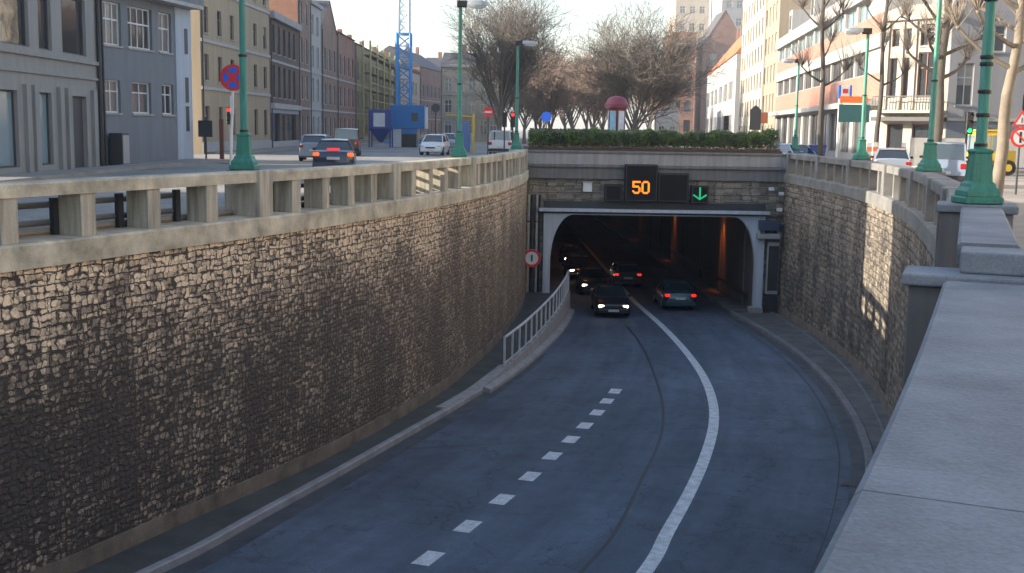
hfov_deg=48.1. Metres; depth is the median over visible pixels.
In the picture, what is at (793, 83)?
window
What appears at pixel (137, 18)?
window
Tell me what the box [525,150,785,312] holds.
tunnel portal
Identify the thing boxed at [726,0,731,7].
window
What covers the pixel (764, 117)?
road sign
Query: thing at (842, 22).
window
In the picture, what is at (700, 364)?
tar seam
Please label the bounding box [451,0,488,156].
street lamp
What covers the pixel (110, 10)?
window
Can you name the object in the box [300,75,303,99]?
window
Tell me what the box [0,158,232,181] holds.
pavement
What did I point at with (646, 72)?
bare tree
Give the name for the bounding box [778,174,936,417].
retaining wall
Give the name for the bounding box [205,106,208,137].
window
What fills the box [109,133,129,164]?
utility cabinet
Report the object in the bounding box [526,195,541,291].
cable pipes
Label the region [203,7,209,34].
window
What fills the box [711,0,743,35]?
tower block
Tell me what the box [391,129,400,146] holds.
white door unit
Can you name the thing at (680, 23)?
window
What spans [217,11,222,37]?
window
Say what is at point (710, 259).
tunnel lining
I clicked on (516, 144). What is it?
street lamp
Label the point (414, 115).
window
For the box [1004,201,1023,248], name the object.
pavement
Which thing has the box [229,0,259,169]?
street lamp
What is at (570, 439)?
lane dash
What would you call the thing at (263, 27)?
window
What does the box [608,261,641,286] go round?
car
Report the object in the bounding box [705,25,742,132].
house
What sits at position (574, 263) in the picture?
car
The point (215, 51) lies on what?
apartment building
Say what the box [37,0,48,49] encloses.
window
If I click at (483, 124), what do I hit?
window
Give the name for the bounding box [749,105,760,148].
road sign
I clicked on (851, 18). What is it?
window
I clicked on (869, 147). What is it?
warning beacon post
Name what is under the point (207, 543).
kerb
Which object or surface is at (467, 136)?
container
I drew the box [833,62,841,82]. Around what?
window
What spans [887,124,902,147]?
window
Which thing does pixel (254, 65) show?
window
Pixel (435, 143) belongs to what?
car
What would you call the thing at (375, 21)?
sky
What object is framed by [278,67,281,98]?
window
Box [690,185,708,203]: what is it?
lane signal
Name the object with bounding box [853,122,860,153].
window
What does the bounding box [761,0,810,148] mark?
house
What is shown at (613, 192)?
lane signal
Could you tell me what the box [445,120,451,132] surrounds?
window
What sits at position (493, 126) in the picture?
window
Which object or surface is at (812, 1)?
dormer window
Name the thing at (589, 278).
car
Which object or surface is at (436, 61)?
house
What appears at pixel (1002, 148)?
pollarded tree
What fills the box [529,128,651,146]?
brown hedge
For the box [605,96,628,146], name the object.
advertising column
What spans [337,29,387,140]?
house
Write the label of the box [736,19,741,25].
window
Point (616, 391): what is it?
lane dash
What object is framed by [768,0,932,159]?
commercial building
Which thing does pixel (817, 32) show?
window
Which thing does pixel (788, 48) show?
window
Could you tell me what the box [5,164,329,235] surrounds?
street
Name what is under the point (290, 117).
window
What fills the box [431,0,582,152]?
bare tree
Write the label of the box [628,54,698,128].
bare tree
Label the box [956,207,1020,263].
stone coping
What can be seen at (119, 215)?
guard rail
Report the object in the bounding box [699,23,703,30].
window
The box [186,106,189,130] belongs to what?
slit window
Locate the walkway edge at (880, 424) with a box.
[770,312,884,434]
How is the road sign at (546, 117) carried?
on the ground
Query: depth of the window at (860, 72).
81.62 m
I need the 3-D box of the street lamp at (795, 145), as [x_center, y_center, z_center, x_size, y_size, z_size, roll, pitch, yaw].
[15.718,-10.239,64.675,1.270,5.140,0.580,1,8,0]
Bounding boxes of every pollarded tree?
[787,0,864,155]
[847,0,924,144]
[888,0,1006,141]
[928,0,1023,196]
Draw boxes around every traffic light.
[226,107,230,126]
[502,112,506,151]
[510,112,514,142]
[723,116,728,146]
[964,112,973,153]
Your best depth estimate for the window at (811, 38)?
106.15 m
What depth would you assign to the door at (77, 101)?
50.23 m
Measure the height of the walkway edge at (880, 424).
2.280 m
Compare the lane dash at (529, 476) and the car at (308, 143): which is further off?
the car at (308, 143)
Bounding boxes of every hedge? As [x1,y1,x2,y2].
[528,126,782,150]
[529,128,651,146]
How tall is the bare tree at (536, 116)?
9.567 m
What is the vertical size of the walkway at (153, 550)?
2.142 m
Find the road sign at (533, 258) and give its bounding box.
[525,249,540,266]
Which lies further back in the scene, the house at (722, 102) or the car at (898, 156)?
the house at (722, 102)
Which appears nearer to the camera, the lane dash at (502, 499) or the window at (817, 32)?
the lane dash at (502, 499)
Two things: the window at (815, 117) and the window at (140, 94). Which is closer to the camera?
the window at (140, 94)
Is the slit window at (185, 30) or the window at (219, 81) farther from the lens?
the window at (219, 81)
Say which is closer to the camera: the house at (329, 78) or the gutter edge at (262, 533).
the gutter edge at (262, 533)
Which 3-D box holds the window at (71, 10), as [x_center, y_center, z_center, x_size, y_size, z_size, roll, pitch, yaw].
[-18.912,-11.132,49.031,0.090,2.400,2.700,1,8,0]
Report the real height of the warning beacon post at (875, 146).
1.688 m
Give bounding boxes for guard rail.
[17,189,180,234]
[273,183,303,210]
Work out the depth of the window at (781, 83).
126.72 m
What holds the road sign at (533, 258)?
attached to the retaining wall at (164, 377)
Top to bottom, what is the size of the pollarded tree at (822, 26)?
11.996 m
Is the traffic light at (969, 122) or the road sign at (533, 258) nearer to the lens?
the traffic light at (969, 122)
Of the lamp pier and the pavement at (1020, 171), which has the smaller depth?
the lamp pier
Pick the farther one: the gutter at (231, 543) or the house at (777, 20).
the house at (777, 20)
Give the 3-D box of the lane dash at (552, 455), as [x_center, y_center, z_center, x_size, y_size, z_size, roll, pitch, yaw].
[1.061,4.457,30.197,0.382,0.024,0.803,3,8,17]
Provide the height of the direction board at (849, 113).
4.026 m
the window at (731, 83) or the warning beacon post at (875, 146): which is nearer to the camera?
the warning beacon post at (875, 146)
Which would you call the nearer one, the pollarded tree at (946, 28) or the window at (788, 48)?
the pollarded tree at (946, 28)
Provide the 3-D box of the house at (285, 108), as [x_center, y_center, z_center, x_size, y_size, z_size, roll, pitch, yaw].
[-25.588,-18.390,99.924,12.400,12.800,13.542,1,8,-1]
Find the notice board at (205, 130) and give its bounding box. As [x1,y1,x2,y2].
[198,117,223,158]
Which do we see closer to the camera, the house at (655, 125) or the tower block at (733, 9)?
the house at (655, 125)
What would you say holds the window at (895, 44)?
in the corner building at (905, 107)
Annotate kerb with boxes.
[135,388,482,572]
[729,311,873,470]
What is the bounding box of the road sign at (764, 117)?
[761,112,767,129]
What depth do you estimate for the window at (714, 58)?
294.85 m
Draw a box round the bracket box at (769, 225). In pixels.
[756,220,780,238]
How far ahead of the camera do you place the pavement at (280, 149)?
87.47 m
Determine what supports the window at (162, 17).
in the house at (146, 71)
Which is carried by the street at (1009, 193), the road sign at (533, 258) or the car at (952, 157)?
the car at (952, 157)
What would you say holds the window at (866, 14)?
in the commercial building at (802, 25)
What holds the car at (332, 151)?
on the street at (43, 213)
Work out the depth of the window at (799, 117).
112.05 m
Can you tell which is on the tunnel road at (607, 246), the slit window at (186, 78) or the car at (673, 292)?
the car at (673, 292)
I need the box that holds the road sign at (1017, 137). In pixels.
[1011,110,1023,194]
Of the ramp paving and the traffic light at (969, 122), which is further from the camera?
the traffic light at (969, 122)
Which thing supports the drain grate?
on the road at (763, 500)
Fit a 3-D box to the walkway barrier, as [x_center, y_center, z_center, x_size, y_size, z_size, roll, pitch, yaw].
[1.245,1.720,48.503,0.926,2.420,21.320,2,8,10]
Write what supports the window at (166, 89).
in the house at (146, 71)
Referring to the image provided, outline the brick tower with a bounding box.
[665,32,695,133]
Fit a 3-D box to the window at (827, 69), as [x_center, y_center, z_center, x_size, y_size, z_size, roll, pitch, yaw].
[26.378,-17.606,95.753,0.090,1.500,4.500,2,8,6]
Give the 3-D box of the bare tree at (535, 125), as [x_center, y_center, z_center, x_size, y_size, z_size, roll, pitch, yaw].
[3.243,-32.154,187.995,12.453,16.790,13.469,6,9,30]
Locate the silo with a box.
[369,110,392,147]
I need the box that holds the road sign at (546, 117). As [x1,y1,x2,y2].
[541,112,551,143]
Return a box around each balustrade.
[0,149,527,244]
[785,153,960,266]
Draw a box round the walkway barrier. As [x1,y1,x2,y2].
[481,269,574,392]
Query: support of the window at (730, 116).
in the house at (722, 102)
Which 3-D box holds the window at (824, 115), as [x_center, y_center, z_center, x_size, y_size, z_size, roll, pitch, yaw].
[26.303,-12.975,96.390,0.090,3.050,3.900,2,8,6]
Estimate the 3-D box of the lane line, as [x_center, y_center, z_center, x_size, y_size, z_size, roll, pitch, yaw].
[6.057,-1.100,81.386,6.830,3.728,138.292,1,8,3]
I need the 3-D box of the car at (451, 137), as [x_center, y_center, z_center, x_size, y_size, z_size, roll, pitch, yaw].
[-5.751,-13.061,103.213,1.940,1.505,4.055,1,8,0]
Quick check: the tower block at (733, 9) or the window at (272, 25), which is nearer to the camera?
the window at (272, 25)
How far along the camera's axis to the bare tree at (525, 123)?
163.37 m
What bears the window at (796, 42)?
in the commercial building at (802, 25)
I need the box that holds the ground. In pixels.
[194,129,1023,177]
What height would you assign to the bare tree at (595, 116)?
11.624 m
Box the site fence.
[909,136,1023,167]
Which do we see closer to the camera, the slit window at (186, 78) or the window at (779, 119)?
the slit window at (186, 78)
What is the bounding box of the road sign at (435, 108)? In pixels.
[432,104,439,133]
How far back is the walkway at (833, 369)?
43.19 m
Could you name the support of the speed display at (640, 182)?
attached to the tunnel portal
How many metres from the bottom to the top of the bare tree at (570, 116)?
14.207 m
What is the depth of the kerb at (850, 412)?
39.54 m
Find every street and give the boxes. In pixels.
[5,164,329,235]
[1003,179,1023,205]
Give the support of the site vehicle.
on the ground
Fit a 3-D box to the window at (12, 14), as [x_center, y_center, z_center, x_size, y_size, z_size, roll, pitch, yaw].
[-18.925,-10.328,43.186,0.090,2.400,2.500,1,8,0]
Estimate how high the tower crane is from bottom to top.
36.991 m
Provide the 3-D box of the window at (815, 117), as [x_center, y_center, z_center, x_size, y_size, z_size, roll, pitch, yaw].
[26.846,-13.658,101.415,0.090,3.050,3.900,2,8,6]
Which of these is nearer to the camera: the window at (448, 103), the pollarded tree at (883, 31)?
the pollarded tree at (883, 31)
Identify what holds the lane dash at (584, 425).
on the road at (763, 500)
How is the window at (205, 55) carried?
in the apartment building at (215, 51)
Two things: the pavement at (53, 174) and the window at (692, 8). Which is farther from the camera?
the window at (692, 8)
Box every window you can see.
[0,0,25,45]
[0,89,16,167]
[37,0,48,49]
[39,92,50,164]
[61,0,82,55]
[102,1,123,48]
[105,80,122,114]
[127,6,154,52]
[132,82,153,115]
[158,12,173,54]
[162,84,175,116]
[184,29,187,53]
[185,77,188,102]
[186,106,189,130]
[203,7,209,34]
[204,54,210,81]
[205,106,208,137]
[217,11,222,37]
[218,57,220,82]
[230,16,234,41]
[253,24,257,47]
[254,65,258,88]
[255,109,258,135]
[263,27,267,50]
[264,110,268,135]
[272,25,275,53]
[273,113,277,140]
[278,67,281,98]
[287,114,293,140]
[293,71,295,100]
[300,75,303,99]
[412,113,417,120]
[445,78,451,91]
[445,100,451,112]
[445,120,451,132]
[468,79,475,91]
[468,100,475,113]
[480,100,487,113]
[480,121,486,134]
[489,121,496,134]
[679,23,684,30]
[680,6,685,12]
[683,120,689,131]
[684,100,690,112]
[689,6,694,13]
[699,6,704,13]
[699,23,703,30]
[710,54,716,65]
[715,89,717,104]
[718,116,720,130]
[719,87,721,102]
[724,84,726,101]
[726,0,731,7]
[728,115,731,130]
[729,81,732,99]
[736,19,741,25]
[737,1,742,7]
[777,118,780,143]
[779,82,782,95]
[780,49,784,60]
[783,117,786,142]
[785,80,788,93]
[786,45,790,57]
[789,117,793,142]
[791,77,795,92]
[793,42,797,54]
[797,116,800,143]
[799,75,803,90]
[800,38,804,50]
[803,115,808,144]
[805,72,811,89]
[807,33,813,47]
[811,0,813,14]
[811,114,817,144]
[814,69,820,86]
[816,29,819,43]
[823,114,827,144]
[825,66,830,83]
[830,113,837,151]
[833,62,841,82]
[836,16,843,32]
[841,122,849,152]
[844,58,853,79]
[847,9,856,27]
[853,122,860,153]
[857,54,864,76]
[860,2,870,22]
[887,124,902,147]
[889,58,896,97]
[893,29,899,46]
[902,58,908,97]
[906,29,911,44]
[912,124,928,137]
[915,52,933,99]
[918,24,934,46]
[954,63,973,106]
[993,25,1006,53]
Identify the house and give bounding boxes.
[0,0,103,174]
[99,0,203,165]
[269,0,310,144]
[269,10,301,147]
[309,0,323,133]
[314,0,337,137]
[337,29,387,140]
[337,31,355,127]
[359,41,420,136]
[378,44,440,136]
[426,52,441,67]
[650,99,679,141]
[693,10,736,131]
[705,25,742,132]
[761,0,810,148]
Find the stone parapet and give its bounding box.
[814,246,1023,572]
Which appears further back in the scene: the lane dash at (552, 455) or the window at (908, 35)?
the window at (908, 35)
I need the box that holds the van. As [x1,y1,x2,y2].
[488,130,513,153]
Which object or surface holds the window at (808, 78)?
in the commercial building at (802, 25)
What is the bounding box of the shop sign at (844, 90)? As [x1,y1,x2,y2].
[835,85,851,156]
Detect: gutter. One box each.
[164,353,546,572]
[723,314,864,509]
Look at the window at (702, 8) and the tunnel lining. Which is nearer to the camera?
the tunnel lining
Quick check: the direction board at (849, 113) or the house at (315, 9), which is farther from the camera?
the house at (315, 9)
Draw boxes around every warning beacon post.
[867,142,871,159]
[872,142,877,159]
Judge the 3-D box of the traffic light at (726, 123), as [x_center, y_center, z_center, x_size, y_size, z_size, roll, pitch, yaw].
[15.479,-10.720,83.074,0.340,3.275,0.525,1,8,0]
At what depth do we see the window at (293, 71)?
105.12 m
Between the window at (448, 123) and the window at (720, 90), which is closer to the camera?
the window at (448, 123)
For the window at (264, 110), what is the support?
in the apartment building at (215, 51)
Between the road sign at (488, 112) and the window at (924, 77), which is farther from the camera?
the road sign at (488, 112)
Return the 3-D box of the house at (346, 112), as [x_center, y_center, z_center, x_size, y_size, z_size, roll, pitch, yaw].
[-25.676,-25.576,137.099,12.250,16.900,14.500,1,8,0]
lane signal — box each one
[604,184,622,201]
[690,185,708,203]
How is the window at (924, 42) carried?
in the corner building at (905, 107)
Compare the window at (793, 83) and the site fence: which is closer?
the site fence
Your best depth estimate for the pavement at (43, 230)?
22.17 m
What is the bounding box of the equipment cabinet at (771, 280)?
[763,241,779,311]
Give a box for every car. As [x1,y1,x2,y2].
[299,134,328,160]
[312,138,358,166]
[334,128,362,155]
[419,133,449,154]
[441,133,454,147]
[559,244,586,265]
[564,254,594,278]
[576,266,609,293]
[591,283,630,315]
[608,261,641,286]
[653,279,695,308]
[768,143,817,155]
[870,148,912,166]
[919,142,967,181]
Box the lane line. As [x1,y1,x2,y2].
[564,220,718,572]
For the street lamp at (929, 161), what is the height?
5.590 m
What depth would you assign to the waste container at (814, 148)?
64.91 m
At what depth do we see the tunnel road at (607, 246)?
89.21 m
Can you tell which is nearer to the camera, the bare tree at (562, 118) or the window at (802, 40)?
the window at (802, 40)
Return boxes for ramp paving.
[436,364,500,407]
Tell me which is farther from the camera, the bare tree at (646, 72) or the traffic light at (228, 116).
the bare tree at (646, 72)
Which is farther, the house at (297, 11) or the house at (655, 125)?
the house at (655, 125)
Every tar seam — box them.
[578,313,664,572]
[593,362,785,364]
[729,321,839,572]
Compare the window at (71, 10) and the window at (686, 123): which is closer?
the window at (71, 10)
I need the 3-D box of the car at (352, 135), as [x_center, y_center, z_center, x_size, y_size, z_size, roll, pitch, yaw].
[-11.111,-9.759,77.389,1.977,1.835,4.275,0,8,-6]
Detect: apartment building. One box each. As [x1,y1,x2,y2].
[190,0,271,153]
[440,44,500,141]
[738,0,765,134]
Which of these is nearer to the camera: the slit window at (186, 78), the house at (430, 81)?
the slit window at (186, 78)
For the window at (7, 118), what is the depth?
43.21 m
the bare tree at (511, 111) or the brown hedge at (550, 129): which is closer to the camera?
the brown hedge at (550, 129)
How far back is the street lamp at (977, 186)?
16.88 m
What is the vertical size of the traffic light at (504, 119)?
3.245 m
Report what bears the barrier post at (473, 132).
on the ground
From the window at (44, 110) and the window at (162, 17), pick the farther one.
the window at (162, 17)
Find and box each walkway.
[75,293,562,572]
[738,313,889,451]
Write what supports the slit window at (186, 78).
in the house at (146, 71)
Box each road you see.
[195,311,864,572]
[546,212,727,313]
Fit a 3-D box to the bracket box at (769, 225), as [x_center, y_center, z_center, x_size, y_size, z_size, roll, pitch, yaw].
[13.012,-2.878,58.102,1.130,0.930,0.600,1,8,0]
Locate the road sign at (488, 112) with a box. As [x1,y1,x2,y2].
[483,107,492,153]
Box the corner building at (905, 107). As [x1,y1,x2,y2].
[871,0,1023,168]
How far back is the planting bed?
58.80 m
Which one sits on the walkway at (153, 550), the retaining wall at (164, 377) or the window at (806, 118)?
the retaining wall at (164, 377)
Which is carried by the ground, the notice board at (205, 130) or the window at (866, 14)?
the notice board at (205, 130)
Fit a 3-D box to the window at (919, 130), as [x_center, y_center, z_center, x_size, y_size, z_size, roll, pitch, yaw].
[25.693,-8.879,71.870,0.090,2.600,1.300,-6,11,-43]
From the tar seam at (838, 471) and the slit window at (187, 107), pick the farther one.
the slit window at (187, 107)
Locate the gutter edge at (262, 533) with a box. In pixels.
[190,360,541,572]
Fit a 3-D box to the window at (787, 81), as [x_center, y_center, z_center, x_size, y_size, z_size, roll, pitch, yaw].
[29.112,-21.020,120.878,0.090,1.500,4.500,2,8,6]
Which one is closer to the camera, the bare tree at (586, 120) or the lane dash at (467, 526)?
the lane dash at (467, 526)
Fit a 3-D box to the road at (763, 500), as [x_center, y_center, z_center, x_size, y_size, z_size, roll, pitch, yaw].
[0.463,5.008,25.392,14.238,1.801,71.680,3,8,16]
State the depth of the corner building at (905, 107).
70.47 m
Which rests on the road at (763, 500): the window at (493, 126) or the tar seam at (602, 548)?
the tar seam at (602, 548)
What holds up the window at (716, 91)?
in the house at (722, 102)
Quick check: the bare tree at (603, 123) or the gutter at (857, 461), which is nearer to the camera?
the gutter at (857, 461)
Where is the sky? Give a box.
[263,0,1023,178]
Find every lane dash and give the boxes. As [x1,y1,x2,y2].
[412,550,444,565]
[453,520,481,532]
[489,494,515,504]
[518,471,540,480]
[542,452,561,459]
[561,436,579,442]
[576,422,593,428]
[589,409,604,415]
[600,398,613,403]
[608,389,621,393]
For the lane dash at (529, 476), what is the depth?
28.18 m
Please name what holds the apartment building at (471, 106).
on the ground
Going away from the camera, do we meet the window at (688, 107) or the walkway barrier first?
the walkway barrier
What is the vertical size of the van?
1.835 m
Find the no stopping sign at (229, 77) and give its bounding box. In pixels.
[220,64,239,164]
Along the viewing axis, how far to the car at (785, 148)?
64.95 m
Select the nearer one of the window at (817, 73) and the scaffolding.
the window at (817, 73)
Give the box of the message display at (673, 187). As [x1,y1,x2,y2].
[657,173,688,201]
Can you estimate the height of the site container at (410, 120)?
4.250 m
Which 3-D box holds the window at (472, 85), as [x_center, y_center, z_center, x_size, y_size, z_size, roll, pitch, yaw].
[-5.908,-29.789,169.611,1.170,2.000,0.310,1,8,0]
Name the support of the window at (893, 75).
in the corner building at (905, 107)
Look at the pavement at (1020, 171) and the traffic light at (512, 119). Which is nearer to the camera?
the pavement at (1020, 171)
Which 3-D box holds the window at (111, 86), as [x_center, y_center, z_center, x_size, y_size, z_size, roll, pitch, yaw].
[-18.615,-8.787,53.301,0.310,1.600,1.499,2,8,11]
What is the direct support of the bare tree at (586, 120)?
on the ground
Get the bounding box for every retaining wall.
[0,170,528,572]
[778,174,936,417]
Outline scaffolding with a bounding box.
[362,40,400,140]
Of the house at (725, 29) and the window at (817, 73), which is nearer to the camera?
the window at (817, 73)
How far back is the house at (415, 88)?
203.94 m
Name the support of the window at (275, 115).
in the house at (285, 108)
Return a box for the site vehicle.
[966,129,1015,175]
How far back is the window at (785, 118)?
122.61 m
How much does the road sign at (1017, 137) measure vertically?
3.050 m
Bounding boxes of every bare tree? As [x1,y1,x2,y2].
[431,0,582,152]
[492,52,541,143]
[505,58,537,130]
[506,40,577,128]
[509,72,571,128]
[520,47,546,128]
[523,33,594,128]
[536,0,737,146]
[541,42,582,128]
[560,43,635,127]
[565,51,590,128]
[573,43,636,129]
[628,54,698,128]
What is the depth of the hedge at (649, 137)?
59.62 m
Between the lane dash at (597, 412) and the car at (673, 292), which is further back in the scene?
the car at (673, 292)
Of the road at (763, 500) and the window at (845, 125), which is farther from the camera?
the window at (845, 125)
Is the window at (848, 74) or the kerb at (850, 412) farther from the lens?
the window at (848, 74)
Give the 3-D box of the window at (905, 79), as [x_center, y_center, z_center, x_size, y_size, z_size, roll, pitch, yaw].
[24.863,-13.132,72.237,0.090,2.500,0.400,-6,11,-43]
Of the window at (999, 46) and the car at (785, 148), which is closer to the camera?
the car at (785, 148)
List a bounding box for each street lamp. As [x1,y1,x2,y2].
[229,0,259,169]
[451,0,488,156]
[510,40,537,148]
[781,58,800,149]
[843,28,871,159]
[915,0,942,171]
[951,0,1003,204]
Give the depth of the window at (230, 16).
82.46 m
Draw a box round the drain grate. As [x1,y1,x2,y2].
[840,481,858,487]
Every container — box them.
[390,105,427,146]
[456,122,471,151]
[808,145,826,155]
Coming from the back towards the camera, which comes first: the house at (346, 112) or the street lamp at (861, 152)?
the house at (346, 112)
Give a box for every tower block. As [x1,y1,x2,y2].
[667,0,709,43]
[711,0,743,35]
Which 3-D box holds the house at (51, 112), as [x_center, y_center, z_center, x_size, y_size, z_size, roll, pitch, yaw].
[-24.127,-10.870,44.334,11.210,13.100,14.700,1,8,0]
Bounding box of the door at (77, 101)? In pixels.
[72,96,83,167]
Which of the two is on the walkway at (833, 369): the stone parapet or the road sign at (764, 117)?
the stone parapet
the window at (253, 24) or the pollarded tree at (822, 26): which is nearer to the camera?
the pollarded tree at (822, 26)
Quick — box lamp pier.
[936,201,1018,267]
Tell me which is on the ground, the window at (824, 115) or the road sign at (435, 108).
the road sign at (435, 108)
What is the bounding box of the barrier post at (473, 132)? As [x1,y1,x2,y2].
[446,114,474,152]
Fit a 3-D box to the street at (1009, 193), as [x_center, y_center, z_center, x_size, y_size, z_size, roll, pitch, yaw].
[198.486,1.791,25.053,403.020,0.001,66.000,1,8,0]
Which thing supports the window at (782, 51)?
in the commercial building at (802, 25)
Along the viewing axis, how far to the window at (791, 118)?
117.47 m
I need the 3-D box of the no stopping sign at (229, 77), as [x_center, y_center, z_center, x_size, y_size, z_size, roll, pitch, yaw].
[-6.540,-3.506,26.995,0.610,3.388,0.114,1,8,0]
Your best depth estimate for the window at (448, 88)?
169.73 m
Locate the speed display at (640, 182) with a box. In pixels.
[624,164,657,201]
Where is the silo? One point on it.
(380, 125)
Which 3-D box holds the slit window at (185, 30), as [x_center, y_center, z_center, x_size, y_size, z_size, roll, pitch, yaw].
[-17.036,-12.806,59.947,0.018,1.300,0.350,2,8,11]
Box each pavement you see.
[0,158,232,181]
[18,200,303,237]
[207,137,423,153]
[912,167,1023,173]
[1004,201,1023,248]
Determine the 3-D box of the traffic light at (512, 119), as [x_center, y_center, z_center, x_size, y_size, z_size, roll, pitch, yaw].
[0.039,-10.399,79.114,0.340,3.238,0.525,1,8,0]
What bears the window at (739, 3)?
in the tower block at (733, 9)
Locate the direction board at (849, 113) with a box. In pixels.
[838,96,869,157]
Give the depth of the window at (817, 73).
101.48 m
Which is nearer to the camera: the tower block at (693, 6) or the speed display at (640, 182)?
the speed display at (640, 182)
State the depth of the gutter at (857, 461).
35.40 m
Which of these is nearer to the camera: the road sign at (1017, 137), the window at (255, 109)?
the road sign at (1017, 137)
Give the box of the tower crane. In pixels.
[383,0,421,143]
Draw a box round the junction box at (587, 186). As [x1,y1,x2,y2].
[582,181,592,191]
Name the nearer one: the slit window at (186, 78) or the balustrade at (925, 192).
the balustrade at (925, 192)
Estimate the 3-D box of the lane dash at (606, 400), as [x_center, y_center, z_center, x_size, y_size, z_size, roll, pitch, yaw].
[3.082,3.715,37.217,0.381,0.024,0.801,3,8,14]
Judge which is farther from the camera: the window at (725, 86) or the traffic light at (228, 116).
the window at (725, 86)
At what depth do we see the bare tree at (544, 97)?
125.35 m
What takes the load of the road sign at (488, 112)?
on the ground
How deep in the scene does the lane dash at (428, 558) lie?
22.29 m
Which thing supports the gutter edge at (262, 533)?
on the road at (763, 500)
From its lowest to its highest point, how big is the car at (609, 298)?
1.455 m
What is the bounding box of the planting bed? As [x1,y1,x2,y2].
[523,146,781,153]
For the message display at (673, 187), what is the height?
1.440 m
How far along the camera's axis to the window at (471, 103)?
170.15 m
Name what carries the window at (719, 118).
in the house at (722, 102)
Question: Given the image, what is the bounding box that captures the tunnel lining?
[542,212,752,313]
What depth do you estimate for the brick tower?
292.48 m
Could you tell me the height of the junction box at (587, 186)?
0.530 m
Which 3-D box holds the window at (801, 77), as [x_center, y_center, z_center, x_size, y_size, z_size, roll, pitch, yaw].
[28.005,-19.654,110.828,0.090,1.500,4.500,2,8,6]
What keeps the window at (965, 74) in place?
in the corner building at (905, 107)
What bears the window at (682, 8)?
in the tower block at (693, 6)
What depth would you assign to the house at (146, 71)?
56.55 m
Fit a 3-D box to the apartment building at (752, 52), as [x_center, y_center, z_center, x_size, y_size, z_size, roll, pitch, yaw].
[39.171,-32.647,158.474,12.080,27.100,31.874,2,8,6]
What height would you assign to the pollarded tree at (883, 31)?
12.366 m
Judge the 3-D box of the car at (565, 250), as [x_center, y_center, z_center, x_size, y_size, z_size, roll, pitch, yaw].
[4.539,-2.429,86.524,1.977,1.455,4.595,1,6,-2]
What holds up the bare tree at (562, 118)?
on the median
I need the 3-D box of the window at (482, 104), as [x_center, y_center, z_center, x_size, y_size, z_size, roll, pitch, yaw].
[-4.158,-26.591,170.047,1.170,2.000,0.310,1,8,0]
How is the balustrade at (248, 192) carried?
on the retaining wall at (164, 377)
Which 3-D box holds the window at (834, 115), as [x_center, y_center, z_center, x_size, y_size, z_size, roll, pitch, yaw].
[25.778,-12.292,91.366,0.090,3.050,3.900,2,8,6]

